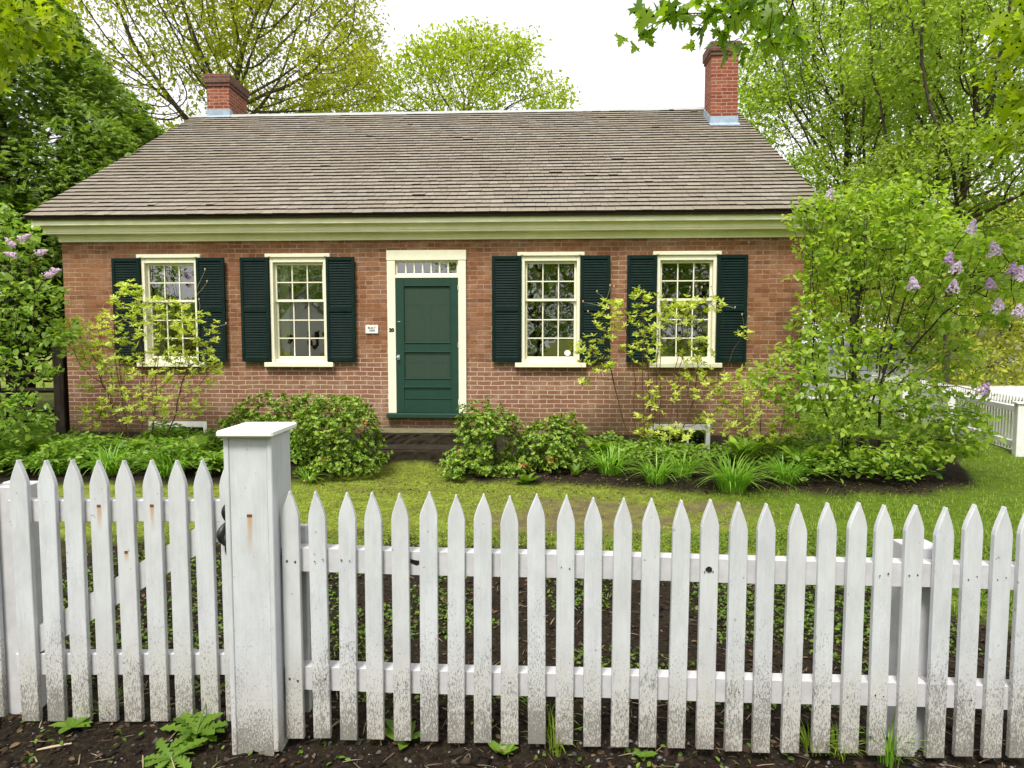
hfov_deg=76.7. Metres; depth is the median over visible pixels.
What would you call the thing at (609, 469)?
daylily clump
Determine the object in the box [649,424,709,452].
basement window
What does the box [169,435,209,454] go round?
fern
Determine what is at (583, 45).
sky
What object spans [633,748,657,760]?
plantain weed
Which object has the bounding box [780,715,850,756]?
grass tuft
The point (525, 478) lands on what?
mullein
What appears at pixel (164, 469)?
daylily clump
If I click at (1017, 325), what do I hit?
tall bush
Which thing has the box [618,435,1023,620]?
grass
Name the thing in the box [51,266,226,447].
azalea shrub
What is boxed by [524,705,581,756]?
grass tuft
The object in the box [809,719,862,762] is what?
grass tuft
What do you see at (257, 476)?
gate post
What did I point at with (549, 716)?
grass tuft
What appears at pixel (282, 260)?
window
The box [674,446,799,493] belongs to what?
daylily clump
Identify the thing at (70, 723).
plantain weed
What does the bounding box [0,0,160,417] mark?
cedar tree
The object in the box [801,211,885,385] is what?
tall bush
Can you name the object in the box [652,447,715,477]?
daylily clump
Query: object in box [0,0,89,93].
maple tree
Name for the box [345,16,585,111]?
maple tree
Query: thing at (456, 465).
evergreen shrub
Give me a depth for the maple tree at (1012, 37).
5.78 m
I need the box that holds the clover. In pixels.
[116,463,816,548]
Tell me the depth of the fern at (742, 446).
8.12 m
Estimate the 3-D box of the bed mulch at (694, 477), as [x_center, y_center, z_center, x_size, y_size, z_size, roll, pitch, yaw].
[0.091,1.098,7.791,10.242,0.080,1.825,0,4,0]
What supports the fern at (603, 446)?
on the ground at (950, 472)
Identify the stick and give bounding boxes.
[37,743,71,750]
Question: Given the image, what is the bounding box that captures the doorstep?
[340,428,495,459]
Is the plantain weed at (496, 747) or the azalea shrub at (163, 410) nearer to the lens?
the plantain weed at (496, 747)
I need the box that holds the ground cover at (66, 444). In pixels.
[0,402,978,483]
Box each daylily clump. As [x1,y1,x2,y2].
[10,449,94,474]
[60,443,147,475]
[121,440,222,477]
[295,466,324,484]
[577,443,653,475]
[616,450,711,484]
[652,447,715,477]
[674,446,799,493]
[741,453,836,484]
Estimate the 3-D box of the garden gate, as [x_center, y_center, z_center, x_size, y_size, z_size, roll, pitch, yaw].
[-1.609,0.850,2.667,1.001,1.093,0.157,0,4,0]
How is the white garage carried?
on the ground at (950, 472)
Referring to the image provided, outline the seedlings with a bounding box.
[6,477,1014,767]
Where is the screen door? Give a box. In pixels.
[396,278,458,412]
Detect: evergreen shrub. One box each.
[215,389,331,453]
[286,389,392,476]
[437,396,533,479]
[505,410,595,475]
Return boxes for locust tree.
[729,0,1023,397]
[825,0,1023,412]
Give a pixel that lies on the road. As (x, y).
(1012, 389)
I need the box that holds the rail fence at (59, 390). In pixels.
[0,335,69,435]
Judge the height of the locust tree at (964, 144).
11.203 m
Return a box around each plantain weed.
[48,713,93,733]
[385,718,419,749]
[487,740,518,754]
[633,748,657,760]
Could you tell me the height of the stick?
0.013 m
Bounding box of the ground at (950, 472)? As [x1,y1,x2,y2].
[0,344,1023,767]
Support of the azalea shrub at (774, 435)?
on the ground at (950, 472)
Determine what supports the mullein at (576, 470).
on the ground at (950, 472)
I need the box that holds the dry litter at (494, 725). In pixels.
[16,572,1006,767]
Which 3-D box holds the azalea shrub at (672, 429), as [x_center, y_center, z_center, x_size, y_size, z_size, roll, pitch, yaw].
[2.067,-0.136,8.720,2.495,2.405,0.814,0,4,0]
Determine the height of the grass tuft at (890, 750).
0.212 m
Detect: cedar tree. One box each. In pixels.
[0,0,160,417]
[0,184,64,432]
[1,103,164,318]
[1,116,52,369]
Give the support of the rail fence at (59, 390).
on the ground at (950, 472)
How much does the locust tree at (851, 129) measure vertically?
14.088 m
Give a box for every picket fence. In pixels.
[0,481,46,716]
[281,491,1023,757]
[846,370,1023,456]
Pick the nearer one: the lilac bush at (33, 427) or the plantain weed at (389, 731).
the plantain weed at (389, 731)
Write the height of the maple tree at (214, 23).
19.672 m
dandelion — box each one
[141,737,207,767]
[160,703,227,753]
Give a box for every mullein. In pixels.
[514,472,539,483]
[570,462,583,474]
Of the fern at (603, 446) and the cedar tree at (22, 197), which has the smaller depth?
the fern at (603, 446)
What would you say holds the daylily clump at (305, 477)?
on the ground at (950, 472)
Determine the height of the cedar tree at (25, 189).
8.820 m
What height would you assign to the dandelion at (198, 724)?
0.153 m
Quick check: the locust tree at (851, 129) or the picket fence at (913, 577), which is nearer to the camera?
the picket fence at (913, 577)
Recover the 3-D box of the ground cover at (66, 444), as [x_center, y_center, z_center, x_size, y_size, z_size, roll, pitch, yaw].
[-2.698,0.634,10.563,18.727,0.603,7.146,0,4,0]
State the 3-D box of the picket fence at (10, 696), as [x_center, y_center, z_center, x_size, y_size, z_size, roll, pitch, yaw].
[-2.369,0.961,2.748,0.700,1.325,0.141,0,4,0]
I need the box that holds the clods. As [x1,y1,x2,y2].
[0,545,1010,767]
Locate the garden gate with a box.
[3,459,230,721]
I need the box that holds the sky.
[0,0,1023,343]
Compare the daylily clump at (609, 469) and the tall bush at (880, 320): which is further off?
the tall bush at (880, 320)
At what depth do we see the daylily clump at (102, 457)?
7.72 m
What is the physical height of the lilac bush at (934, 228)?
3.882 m
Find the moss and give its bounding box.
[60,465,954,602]
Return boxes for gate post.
[216,422,296,755]
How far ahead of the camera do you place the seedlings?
3.88 m
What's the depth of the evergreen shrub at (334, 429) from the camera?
7.75 m
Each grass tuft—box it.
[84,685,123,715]
[519,696,582,738]
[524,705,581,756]
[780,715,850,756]
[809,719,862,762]
[835,705,940,767]
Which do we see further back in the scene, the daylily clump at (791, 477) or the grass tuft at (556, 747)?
the daylily clump at (791, 477)
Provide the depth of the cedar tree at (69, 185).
14.26 m
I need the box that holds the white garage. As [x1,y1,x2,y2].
[821,321,1023,382]
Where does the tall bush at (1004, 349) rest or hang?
on the ground at (950, 472)
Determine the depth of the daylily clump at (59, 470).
7.83 m
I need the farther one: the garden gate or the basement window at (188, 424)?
the basement window at (188, 424)
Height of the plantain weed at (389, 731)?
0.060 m
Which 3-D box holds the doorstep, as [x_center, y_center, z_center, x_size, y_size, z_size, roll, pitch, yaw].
[-1.292,0.927,9.256,2.060,0.466,0.962,0,4,3]
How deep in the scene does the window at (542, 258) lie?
9.56 m
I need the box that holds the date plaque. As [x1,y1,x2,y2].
[365,325,377,332]
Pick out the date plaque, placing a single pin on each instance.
(371, 328)
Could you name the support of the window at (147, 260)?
in the brick house
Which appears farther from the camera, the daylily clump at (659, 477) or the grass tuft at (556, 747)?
the daylily clump at (659, 477)
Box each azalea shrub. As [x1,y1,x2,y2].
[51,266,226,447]
[573,285,755,460]
[721,364,807,462]
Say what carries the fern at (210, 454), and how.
on the ground at (950, 472)
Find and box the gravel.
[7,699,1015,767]
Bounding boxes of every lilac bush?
[0,203,85,446]
[739,167,1023,476]
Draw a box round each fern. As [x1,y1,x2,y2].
[17,440,50,457]
[103,438,148,461]
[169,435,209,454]
[199,449,223,470]
[582,435,618,460]
[723,435,767,464]
[776,445,822,472]
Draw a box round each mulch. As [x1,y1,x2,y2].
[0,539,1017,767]
[86,460,967,493]
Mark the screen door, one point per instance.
(427, 350)
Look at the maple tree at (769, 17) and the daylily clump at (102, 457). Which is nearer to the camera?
the maple tree at (769, 17)
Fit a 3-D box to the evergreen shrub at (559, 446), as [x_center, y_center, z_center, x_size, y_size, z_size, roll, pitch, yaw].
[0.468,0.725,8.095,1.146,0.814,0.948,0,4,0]
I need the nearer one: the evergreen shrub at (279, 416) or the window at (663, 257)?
the evergreen shrub at (279, 416)
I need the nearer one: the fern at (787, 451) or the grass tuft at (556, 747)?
the grass tuft at (556, 747)
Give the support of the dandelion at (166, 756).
on the ground at (950, 472)
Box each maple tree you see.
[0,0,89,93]
[29,0,404,131]
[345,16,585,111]
[613,0,812,68]
[963,0,1023,165]
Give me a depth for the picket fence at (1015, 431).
10.46 m
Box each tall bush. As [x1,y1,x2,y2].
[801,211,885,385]
[803,210,966,373]
[889,190,1023,386]
[961,250,1023,329]
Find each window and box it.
[136,254,206,366]
[148,421,206,447]
[264,253,334,366]
[515,252,585,367]
[649,251,721,367]
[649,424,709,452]
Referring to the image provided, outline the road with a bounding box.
[800,383,1023,399]
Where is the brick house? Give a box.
[23,40,829,452]
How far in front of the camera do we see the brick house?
9.73 m

